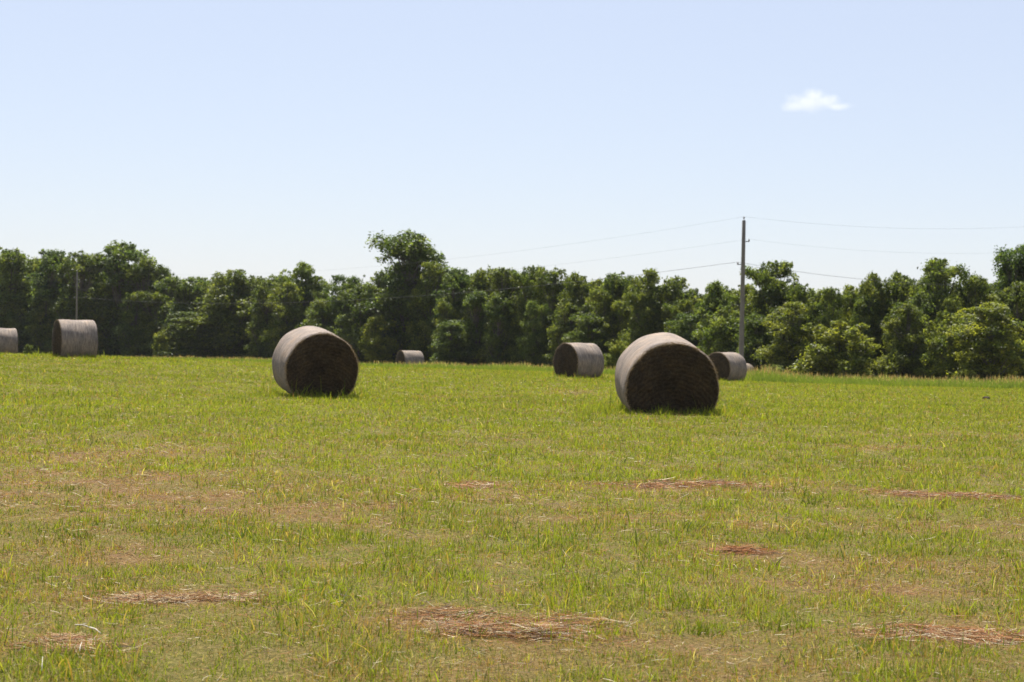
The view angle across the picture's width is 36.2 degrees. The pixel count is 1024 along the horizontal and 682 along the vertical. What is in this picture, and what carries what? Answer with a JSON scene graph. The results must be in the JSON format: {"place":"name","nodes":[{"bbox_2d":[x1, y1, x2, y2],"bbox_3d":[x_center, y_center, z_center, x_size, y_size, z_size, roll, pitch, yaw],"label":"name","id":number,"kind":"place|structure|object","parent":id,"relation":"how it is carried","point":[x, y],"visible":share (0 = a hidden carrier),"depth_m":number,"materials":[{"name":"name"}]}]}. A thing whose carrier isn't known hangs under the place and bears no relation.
{"place":"outdoors","nodes":[
{"label":"outdoors","id":0,"kind":"place"},
{"bbox_2d":[0,349,1023,681],"bbox_3d":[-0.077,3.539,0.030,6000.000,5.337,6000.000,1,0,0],"label":"ground","id":1,"kind":"structure","parent":0,"point":[126,557],"depth_m":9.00,"materials":[{"name":"green plant"}]},
{"bbox_2d":[0,328,17,353],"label":"hay bale","id":2,"kind":"object","parent":1,"relation":"on","point":[8,340],"visible":0.84,"depth_m":72.52},
{"bbox_2d":[3,294,31,352],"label":"broadleaf tree","id":3,"kind":"object","parent":1,"relation":"on","point":[16,324],"visible":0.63,"depth_m":188.76,"materials":[{"name":"green plant"}]},
{"bbox_2d":[0,246,38,349],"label":"broadleaf tree","id":4,"kind":"object","parent":1,"relation":"on","point":[11,260],"visible":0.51,"depth_m":189.63,"materials":[{"name":"green plant"}]},
{"bbox_2d":[7,258,46,352],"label":"broadleaf tree","id":5,"kind":"object","parent":1,"relation":"on","point":[33,267],"visible":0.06,"depth_m":194.37,"materials":[{"name":"green plant"}]},
{"bbox_2d":[24,294,59,353],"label":"broadleaf tree","id":6,"kind":"object","parent":1,"relation":"on","point":[33,327],"visible":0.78,"depth_m":187.10,"materials":[{"name":"green plant"}]},
{"bbox_2d":[21,249,76,352],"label":"broadleaf tree","id":7,"kind":"object","parent":1,"relation":"on","point":[51,260],"visible":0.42,"depth_m":188.24,"materials":[{"name":"green plant"}]},
{"bbox_2d":[41,298,75,351],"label":"broadleaf tree","id":8,"kind":"object","parent":1,"relation":"on","point":[47,344],"visible":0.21,"depth_m":186.07,"materials":[{"name":"green plant"}]},
{"bbox_2d":[0,629,147,659],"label":"hay clump","id":9,"kind":"object","parent":1,"relation":"on","point":[60,638],"visible":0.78,"depth_m":6.45,"materials":[{"name":"plant"}]},
{"bbox_2d":[52,319,97,356],"bbox_3d":[-15.100,-0.048,54.004,1.430,1.445,1.585,1,1,-28],"label":"hay bale","id":10,"kind":"object","parent":1,"relation":"on","point":[72,337],"visible":0.91,"depth_m":53.45},
{"bbox_2d":[48,250,109,341],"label":"broadleaf tree","id":11,"kind":"object","parent":1,"relation":"on","point":[87,263],"visible":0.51,"depth_m":185.14,"materials":[{"name":"green plant"}]},
{"bbox_2d":[75,302,106,354],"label":"broadleaf tree","id":12,"kind":"object","parent":1,"relation":"on","point":[91,314],"visible":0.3,"depth_m":185.29,"materials":[{"name":"green plant"}]},
{"bbox_2d":[87,262,131,355],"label":"broadleaf tree","id":13,"kind":"object","parent":1,"relation":"on","point":[106,288],"visible":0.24,"depth_m":187.19,"materials":[{"name":"green plant"}]},
{"bbox_2d":[88,240,156,356],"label":"broadleaf tree","id":14,"kind":"object","parent":1,"relation":"on","point":[122,253],"visible":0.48,"depth_m":185.09,"materials":[{"name":"green plant"}]},
{"bbox_2d":[110,292,154,356],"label":"broadleaf tree","id":15,"kind":"object","parent":1,"relation":"on","point":[135,334],"visible":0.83,"depth_m":180.87,"materials":[{"name":"green plant"}]},
{"bbox_2d":[121,256,164,354],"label":"broadleaf tree","id":16,"kind":"object","parent":1,"relation":"on","point":[143,268],"visible":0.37,"depth_m":183.15,"materials":[{"name":"green plant"}]},
{"bbox_2d":[128,289,170,356],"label":"broadleaf tree","id":17,"kind":"object","parent":1,"relation":"on","point":[153,301],"visible":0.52,"depth_m":179.51,"materials":[{"name":"green plant"}]},
{"bbox_2d":[152,328,175,357],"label":"bushy tree","id":18,"kind":"object","parent":1,"relation":"on","point":[159,346],"visible":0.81,"depth_m":172.34,"materials":[{"name":"green plant"}]},
{"bbox_2d":[156,266,177,319],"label":"broadleaf tree","id":19,"kind":"object","parent":1,"relation":"on","point":[163,270],"visible":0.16,"depth_m":182.21,"materials":[{"name":"green plant"}]},
{"bbox_2d":[152,275,208,357],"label":"broadleaf tree","id":20,"kind":"object","parent":1,"relation":"on","point":[195,292],"visible":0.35,"depth_m":177.61,"materials":[{"name":"green plant"}]},
{"bbox_2d":[168,287,195,339],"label":"broadleaf tree","id":21,"kind":"object","parent":1,"relation":"on","point":[180,294],"visible":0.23,"depth_m":177.93,"materials":[{"name":"green plant"}]},
{"bbox_2d":[157,311,239,357],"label":"bushy tree","id":22,"kind":"object","parent":1,"relation":"on","point":[199,346],"visible":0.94,"depth_m":172.71,"materials":[{"name":"green plant"}]},
{"bbox_2d":[81,589,316,605],"bbox_3d":[-1.520,1.248,7.598,1.179,0.079,0.462,1,0,-5],"label":"hay clump","id":23,"kind":"object","parent":1,"relation":"on","point":[158,597],"visible":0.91,"depth_m":7.59,"materials":[{"name":"plant"}]},
{"bbox_2d":[190,269,275,359],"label":"broadleaf tree","id":24,"kind":"object","parent":1,"relation":"on","point":[212,308],"visible":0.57,"depth_m":174.11,"materials":[{"name":"green plant"}]},
{"bbox_2d":[213,282,257,358],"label":"broadleaf tree","id":25,"kind":"object","parent":1,"relation":"on","point":[235,290],"visible":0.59,"depth_m":174.77,"materials":[{"name":"green plant"}]},
{"bbox_2d":[242,279,283,359],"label":"broadleaf tree","id":26,"kind":"object","parent":1,"relation":"on","point":[256,350],"visible":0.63,"depth_m":169.84,"materials":[{"name":"green plant"}]},
{"bbox_2d":[246,275,290,358],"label":"broadleaf tree","id":27,"kind":"object","parent":1,"relation":"on","point":[256,301],"visible":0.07,"depth_m":172.95,"materials":[{"name":"green plant"}]},
{"bbox_2d":[258,281,305,358],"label":"broadleaf tree","id":28,"kind":"object","parent":1,"relation":"on","point":[275,332],"visible":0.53,"depth_m":167.13,"materials":[{"name":"green plant"}]},
{"bbox_2d":[276,260,325,328],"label":"broadleaf tree","id":29,"kind":"object","parent":1,"relation":"on","point":[307,273],"visible":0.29,"depth_m":169.96,"materials":[{"name":"green plant"}]},
{"bbox_2d":[295,275,332,318],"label":"broadleaf tree","id":30,"kind":"object","parent":1,"relation":"on","point":[322,294],"visible":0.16,"depth_m":169.59,"materials":[{"name":"green plant"}]},
{"bbox_2d":[272,326,359,397],"bbox_3d":[-4.016,0.463,31.912,1.606,1.520,1.455,1,7,-21],"label":"hay bale","id":31,"kind":"object","parent":1,"relation":"on","point":[307,355],"visible":0.93,"depth_m":31.36},
{"bbox_2d":[295,307,346,340],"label":"bushy tree","id":32,"kind":"object","parent":1,"relation":"on","point":[313,320],"visible":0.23,"depth_m":161.23,"materials":[{"name":"green plant"}]},
{"bbox_2d":[305,297,339,328],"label":"broadleaf tree","id":33,"kind":"object","parent":1,"relation":"on","point":[323,304],"visible":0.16,"depth_m":162.20,"materials":[{"name":"green plant"}]},
{"bbox_2d":[321,274,367,330],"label":"broadleaf tree","id":34,"kind":"object","parent":1,"relation":"on","point":[348,283],"visible":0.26,"depth_m":162.84,"materials":[{"name":"green plant"}]},
{"bbox_2d":[333,283,391,363],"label":"broadleaf tree","id":35,"kind":"object","parent":1,"relation":"on","point":[347,317],"visible":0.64,"depth_m":157.57,"materials":[{"name":"green plant"}]},
{"bbox_2d":[348,270,394,362],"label":"broadleaf tree","id":36,"kind":"object","parent":1,"relation":"on","point":[378,282],"visible":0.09,"depth_m":159.47,"materials":[{"name":"green plant"}]},
{"bbox_2d":[357,315,400,364],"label":"bushy tree","id":37,"kind":"object","parent":1,"relation":"on","point":[376,342],"visible":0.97,"depth_m":153.31,"materials":[{"name":"green plant"}]},
{"bbox_2d":[347,228,452,362],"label":"broadleaf tree","id":38,"kind":"object","parent":1,"relation":"on","point":[413,250],"visible":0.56,"depth_m":155.64,"materials":[{"name":"green plant"}]},
{"bbox_2d":[395,350,423,365],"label":"hay bale","id":39,"kind":"object","parent":1,"relation":"on","point":[407,357],"visible":0.55,"depth_m":92.49},
{"bbox_2d":[401,260,448,363],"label":"broadleaf tree","id":40,"kind":"object","parent":1,"relation":"on","point":[420,330],"visible":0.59,"depth_m":152.59,"materials":[{"name":"green plant"}]},
{"bbox_2d":[427,296,461,361],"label":"broadleaf tree","id":41,"kind":"object","parent":1,"relation":"on","point":[444,305],"visible":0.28,"depth_m":147.60,"materials":[{"name":"green plant"}]},
{"bbox_2d":[427,267,473,358],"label":"broadleaf tree","id":42,"kind":"object","parent":1,"relation":"on","point":[457,280],"visible":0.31,"depth_m":149.94,"materials":[{"name":"green plant"}]},
{"bbox_2d":[429,319,476,365],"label":"bushy tree","id":43,"kind":"object","parent":1,"relation":"on","point":[453,352],"visible":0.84,"depth_m":144.47,"materials":[{"name":"green plant"}]},
{"bbox_2d":[442,479,505,488],"bbox_3d":[-0.363,1.227,13.368,0.645,0.083,0.977,1,1,19],"label":"hay clump","id":44,"kind":"object","parent":1,"relation":"on","point":[475,484],"visible":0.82,"depth_m":13.33,"materials":[{"name":"plant"}]},
{"bbox_2d":[461,289,490,365],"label":"broadleaf tree","id":45,"kind":"object","parent":1,"relation":"on","point":[477,300],"visible":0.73,"depth_m":144.86,"materials":[{"name":"green plant"}]},
{"bbox_2d":[453,265,498,360],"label":"broadleaf tree","id":46,"kind":"object","parent":1,"relation":"on","point":[480,280],"visible":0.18,"depth_m":148.11,"materials":[{"name":"green plant"}]},
{"bbox_2d":[480,292,515,365],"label":"broadleaf tree","id":47,"kind":"object","parent":1,"relation":"on","point":[499,315],"visible":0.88,"depth_m":142.24,"materials":[{"name":"green plant"}]},
{"bbox_2d":[365,603,634,644],"bbox_3d":[-0.079,1.266,7.062,1.313,0.097,0.859,1,0,0],"label":"hay clump","id":48,"kind":"object","parent":1,"relation":"on","point":[479,624],"visible":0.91,"depth_m":6.98,"materials":[{"name":"plant"}]},
{"bbox_2d":[472,267,530,365],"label":"broadleaf tree","id":49,"kind":"object","parent":1,"relation":"on","point":[498,282],"visible":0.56,"depth_m":143.76,"materials":[{"name":"green plant"}]},
{"bbox_2d":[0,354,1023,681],"bbox_3d":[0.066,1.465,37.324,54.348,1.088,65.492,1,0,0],"label":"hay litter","id":50,"kind":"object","parent":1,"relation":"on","point":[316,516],"visible":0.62,"depth_m":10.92,"materials":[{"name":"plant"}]},
{"bbox_2d":[505,265,552,365],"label":"broadleaf tree","id":51,"kind":"object","parent":1,"relation":"on","point":[524,279],"visible":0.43,"depth_m":141.77,"materials":[{"name":"green plant"}]},
{"bbox_2d":[516,299,549,365],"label":"broadleaf tree","id":52,"kind":"object","parent":1,"relation":"on","point":[533,351],"visible":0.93,"depth_m":137.63,"materials":[{"name":"green plant"}]},
{"bbox_2d":[531,266,570,365],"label":"broadleaf tree","id":53,"kind":"object","parent":1,"relation":"on","point":[545,278],"visible":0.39,"depth_m":139.63,"materials":[{"name":"green plant"}]},
{"bbox_2d":[543,297,594,366],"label":"broadleaf tree","id":54,"kind":"object","parent":1,"relation":"on","point":[556,329],"visible":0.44,"depth_m":134.51,"materials":[{"name":"green plant"}]},
{"bbox_2d":[552,270,599,343],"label":"broadleaf tree","id":55,"kind":"object","parent":1,"relation":"on","point":[579,289],"visible":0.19,"depth_m":135.64,"materials":[{"name":"green plant"}]},
{"bbox_2d":[553,342,603,377],"bbox_3d":[2.456,0.738,57.801,1.434,1.398,1.565,1,1,-36],"label":"hay bale","id":56,"kind":"object","parent":1,"relation":"on","point":[571,359],"visible":0.88,"depth_m":57.32},
{"bbox_2d":[561,312,615,367],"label":"bushy tree","id":57,"kind":"object","parent":1,"relation":"on","point":[588,321],"visible":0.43,"depth_m":129.30,"materials":[{"name":"green plant"}]},
{"bbox_2d":[575,288,624,350],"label":"broadleaf tree","id":58,"kind":"object","parent":1,"relation":"on","point":[598,295],"visible":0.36,"depth_m":130.87,"materials":[{"name":"green plant"}]},
{"bbox_2d":[589,271,633,335],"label":"broadleaf tree","id":59,"kind":"object","parent":1,"relation":"on","point":[615,285],"visible":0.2,"depth_m":131.90,"materials":[{"name":"green plant"}]},
{"bbox_2d":[603,340,628,368],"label":"shrub","id":60,"kind":"object","parent":1,"relation":"on","point":[617,350],"visible":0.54,"depth_m":95.72,"materials":[{"name":"green plant"}]},
{"bbox_2d":[601,299,638,356],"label":"broadleaf tree","id":61,"kind":"object","parent":1,"relation":"on","point":[619,306],"visible":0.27,"depth_m":129.21,"materials":[{"name":"green plant"}]},
{"bbox_2d":[622,290,662,343],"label":"broadleaf tree","id":62,"kind":"object","parent":1,"relation":"on","point":[634,296],"visible":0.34,"depth_m":125.27,"materials":[{"name":"green plant"}]},
{"bbox_2d":[618,268,669,346],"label":"broadleaf tree","id":63,"kind":"object","parent":1,"relation":"on","point":[651,277],"visible":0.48,"depth_m":126.26,"materials":[{"name":"green plant"}]},
{"bbox_2d":[550,477,783,489],"bbox_3d":[1.434,1.246,13.628,2.340,0.109,0.829,1,0,0],"label":"hay clump","id":64,"kind":"object","parent":1,"relation":"on","point":[706,482],"visible":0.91,"depth_m":13.59,"materials":[{"name":"plant"}]},
{"bbox_2d":[615,332,721,413],"bbox_3d":[2.554,0.618,25.902,1.619,1.422,1.413,1,8,-5],"label":"hay bale","id":65,"kind":"object","parent":1,"relation":"on","point":[665,369],"visible":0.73,"depth_m":25.28},
{"bbox_2d":[639,275,701,333],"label":"broadleaf tree","id":66,"kind":"object","parent":1,"relation":"on","point":[672,288],"visible":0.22,"depth_m":125.46,"materials":[{"name":"green plant"}]},
{"bbox_2d":[661,299,696,333],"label":"broadleaf tree","id":67,"kind":"object","parent":1,"relation":"on","point":[675,309],"visible":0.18,"depth_m":122.34,"materials":[{"name":"green plant"}]},
{"bbox_2d":[664,313,706,348],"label":"bushy tree","id":68,"kind":"object","parent":1,"relation":"on","point":[683,333],"visible":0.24,"depth_m":117.76,"materials":[{"name":"green plant"}]},
{"bbox_2d":[677,288,704,328],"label":"broadleaf tree","id":69,"kind":"object","parent":1,"relation":"on","point":[699,295],"visible":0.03,"depth_m":127.17,"materials":[{"name":"green plant"}]},
{"bbox_2d":[692,281,739,347],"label":"broadleaf tree","id":70,"kind":"object","parent":1,"relation":"on","point":[714,289],"visible":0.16,"depth_m":117.28,"materials":[{"name":"green plant"}]},
{"bbox_2d":[691,304,748,355],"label":"bushy tree","id":71,"kind":"object","parent":1,"relation":"on","point":[723,326],"visible":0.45,"depth_m":111.36,"materials":[{"name":"green plant"}]},
{"bbox_2d":[709,352,746,380],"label":"hay bale","id":72,"kind":"object","parent":1,"relation":"on","point":[730,366],"visible":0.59,"depth_m":69.44},
{"bbox_2d":[719,283,757,335],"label":"broadleaf tree","id":73,"kind":"object","parent":1,"relation":"on","point":[747,287],"visible":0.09,"depth_m":122.21,"materials":[{"name":"green plant"}]},
{"bbox_2d":[737,217,749,357],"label":"utility pole","id":74,"kind":"object","parent":1,"relation":"on","point":[741,327],"visible":0.87,"depth_m":95.87,"materials":[{"name":"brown wood"}]},
{"bbox_2d":[81,262,951,303],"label":"power line","id":75,"kind":"object","parent":74,"relation":"attached to","point":[560,283],"visible":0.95,"depth_m":107.30,"materials":[{"name":"grey metal"}]},
{"bbox_2d":[700,543,787,554],"bbox_3d":[1.435,1.285,9.619,0.627,0.074,0.335,1,0,0],"label":"hay clump","id":76,"kind":"object","parent":1,"relation":"on","point":[740,550],"visible":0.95,"depth_m":9.60,"materials":[{"name":"plant"}]},
{"bbox_2d":[734,311,774,371],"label":"bushy tree","id":77,"kind":"object","parent":1,"relation":"on","point":[757,328],"visible":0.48,"depth_m":108.72,"materials":[{"name":"green plant"}]},
{"bbox_2d":[744,288,771,347],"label":"broadleaf tree","id":78,"kind":"object","parent":1,"relation":"on","point":[754,291],"visible":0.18,"depth_m":112.99,"materials":[{"name":"green plant"}]},
{"bbox_2d":[739,260,809,352],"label":"broadleaf tree","id":79,"kind":"object","parent":1,"relation":"on","point":[762,277],"visible":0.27,"depth_m":112.15,"materials":[{"name":"green plant"}]},
{"bbox_2d":[762,280,790,344],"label":"broadleaf tree","id":80,"kind":"object","parent":1,"relation":"on","point":[778,301],"visible":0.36,"depth_m":110.90,"materials":[{"name":"green plant"}]},
{"bbox_2d":[750,301,819,376],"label":"bushy tree","id":81,"kind":"object","parent":1,"relation":"on","point":[786,351],"visible":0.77,"depth_m":104.15,"materials":[{"name":"green plant"}]},
{"bbox_2d":[779,283,818,345],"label":"broadleaf tree","id":82,"kind":"object","parent":1,"relation":"on","point":[798,293],"visible":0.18,"depth_m":108.57,"materials":[{"name":"green plant"}]},
{"bbox_2d":[804,288,832,371],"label":"broadleaf tree","id":83,"kind":"object","parent":1,"relation":"on","point":[814,300],"visible":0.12,"depth_m":109.78,"materials":[{"name":"green plant"}]},
{"bbox_2d":[812,286,852,351],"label":"broadleaf tree","id":84,"kind":"object","parent":1,"relation":"on","point":[839,301],"visible":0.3,"depth_m":108.17,"materials":[{"name":"green plant"}]},
{"bbox_2d":[786,319,880,378],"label":"bushy tree","id":85,"kind":"object","parent":1,"relation":"on","point":[829,359],"visible":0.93,"depth_m":98.61,"materials":[{"name":"green plant"}]},
{"bbox_2d":[830,283,860,374],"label":"broadleaf tree","id":86,"kind":"object","parent":1,"relation":"on","point":[846,291],"visible":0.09,"depth_m":110.87,"materials":[{"name":"green plant"}]},
{"bbox_2d":[847,294,885,379],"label":"broadleaf tree","id":87,"kind":"object","parent":1,"relation":"on","point":[866,305],"visible":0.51,"depth_m":106.45,"materials":[{"name":"green plant"}]},
{"bbox_2d":[849,271,892,377],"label":"broadleaf tree","id":88,"kind":"object","parent":1,"relation":"on","point":[869,285],"visible":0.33,"depth_m":107.47,"materials":[{"name":"green plant"}]},
{"bbox_2d":[876,269,917,352],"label":"broadleaf tree","id":89,"kind":"object","parent":1,"relation":"on","point":[896,286],"visible":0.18,"depth_m":107.45,"materials":[{"name":"green plant"}]},
{"bbox_2d":[870,301,935,379],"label":"bushy tree","id":90,"kind":"object","parent":1,"relation":"on","point":[901,361],"visible":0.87,"depth_m":99.82,"materials":[{"name":"green plant"}]},
{"bbox_2d":[821,618,1023,648],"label":"hay clump","id":91,"kind":"object","parent":1,"relation":"on","point":[970,637],"visible":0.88,"depth_m":7.06,"materials":[{"name":"plant"}]},
{"bbox_2d":[902,291,945,380],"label":"broadleaf tree","id":92,"kind":"object","parent":1,"relation":"on","point":[920,300],"visible":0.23,"depth_m":104.14,"materials":[{"name":"green plant"}]},
{"bbox_2d":[912,272,953,293],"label":"broadleaf tree","id":93,"kind":"object","parent":1,"relation":"on","point":[923,277],"visible":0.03,"depth_m":111.92,"materials":[{"name":"green plant"}]},
{"bbox_2d":[848,486,1023,500],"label":"hay clump","id":94,"kind":"object","parent":1,"relation":"on","point":[954,494],"visible":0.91,"depth_m":13.21,"materials":[{"name":"plant"}]},
{"bbox_2d":[908,257,969,345],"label":"broadleaf tree","id":95,"kind":"object","parent":1,"relation":"on","point":[938,271],"visible":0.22,"depth_m":104.54,"materials":[{"name":"green plant"}]},
{"bbox_2d":[913,311,972,379],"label":"bushy tree","id":96,"kind":"object","parent":1,"relation":"on","point":[942,363],"visible":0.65,"depth_m":97.43,"materials":[{"name":"green plant"}]},
{"bbox_2d":[932,297,957,376],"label":"broadleaf tree","id":97,"kind":"object","parent":1,"relation":"on","point":[949,305],"visible":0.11,"depth_m":102.38,"materials":[{"name":"green plant"}]},
{"bbox_2d":[961,271,995,337],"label":"broadleaf tree","id":98,"kind":"object","parent":1,"relation":"on","point":[974,287],"visible":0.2,"depth_m":103.42,"materials":[{"name":"green plant"}]},
{"bbox_2d":[941,301,1023,380],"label":"bushy tree","id":99,"kind":"object","parent":1,"relation":"on","point":[987,356],"visible":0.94,"depth_m":93.64,"materials":[{"name":"green plant"}]},
{"bbox_2d":[960,294,1008,379],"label":"broadleaf tree","id":100,"kind":"object","parent":1,"relation":"on","point":[966,304],"visible":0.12,"depth_m":103.14,"materials":[{"name":"green plant"}]},
{"bbox_2d":[982,244,1023,353],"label":"broadleaf tree","id":101,"kind":"object","parent":1,"relation":"on","point":[1010,262],"visible":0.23,"depth_m":104.36,"materials":[{"name":"green plant"}]},
{"bbox_2d":[993,281,1023,378],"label":"broadleaf tree","id":102,"kind":"object","parent":1,"relation":"on","point":[1015,296],"visible":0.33,"depth_m":100.31,"materials":[{"name":"green plant"}]},
{"bbox_2d":[0,0,1023,303],"label":"sky","id":103,"kind":"structure","parent":0,"point":[265,137],"materials":[{"name":"blue"}]},
{"bbox_2d":[36,353,1023,388],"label":"tall grass","id":104,"kind":"structure","parent":0,"point":[773,376],"depth_m":81.13,"materials":[{"name":"green plant"}]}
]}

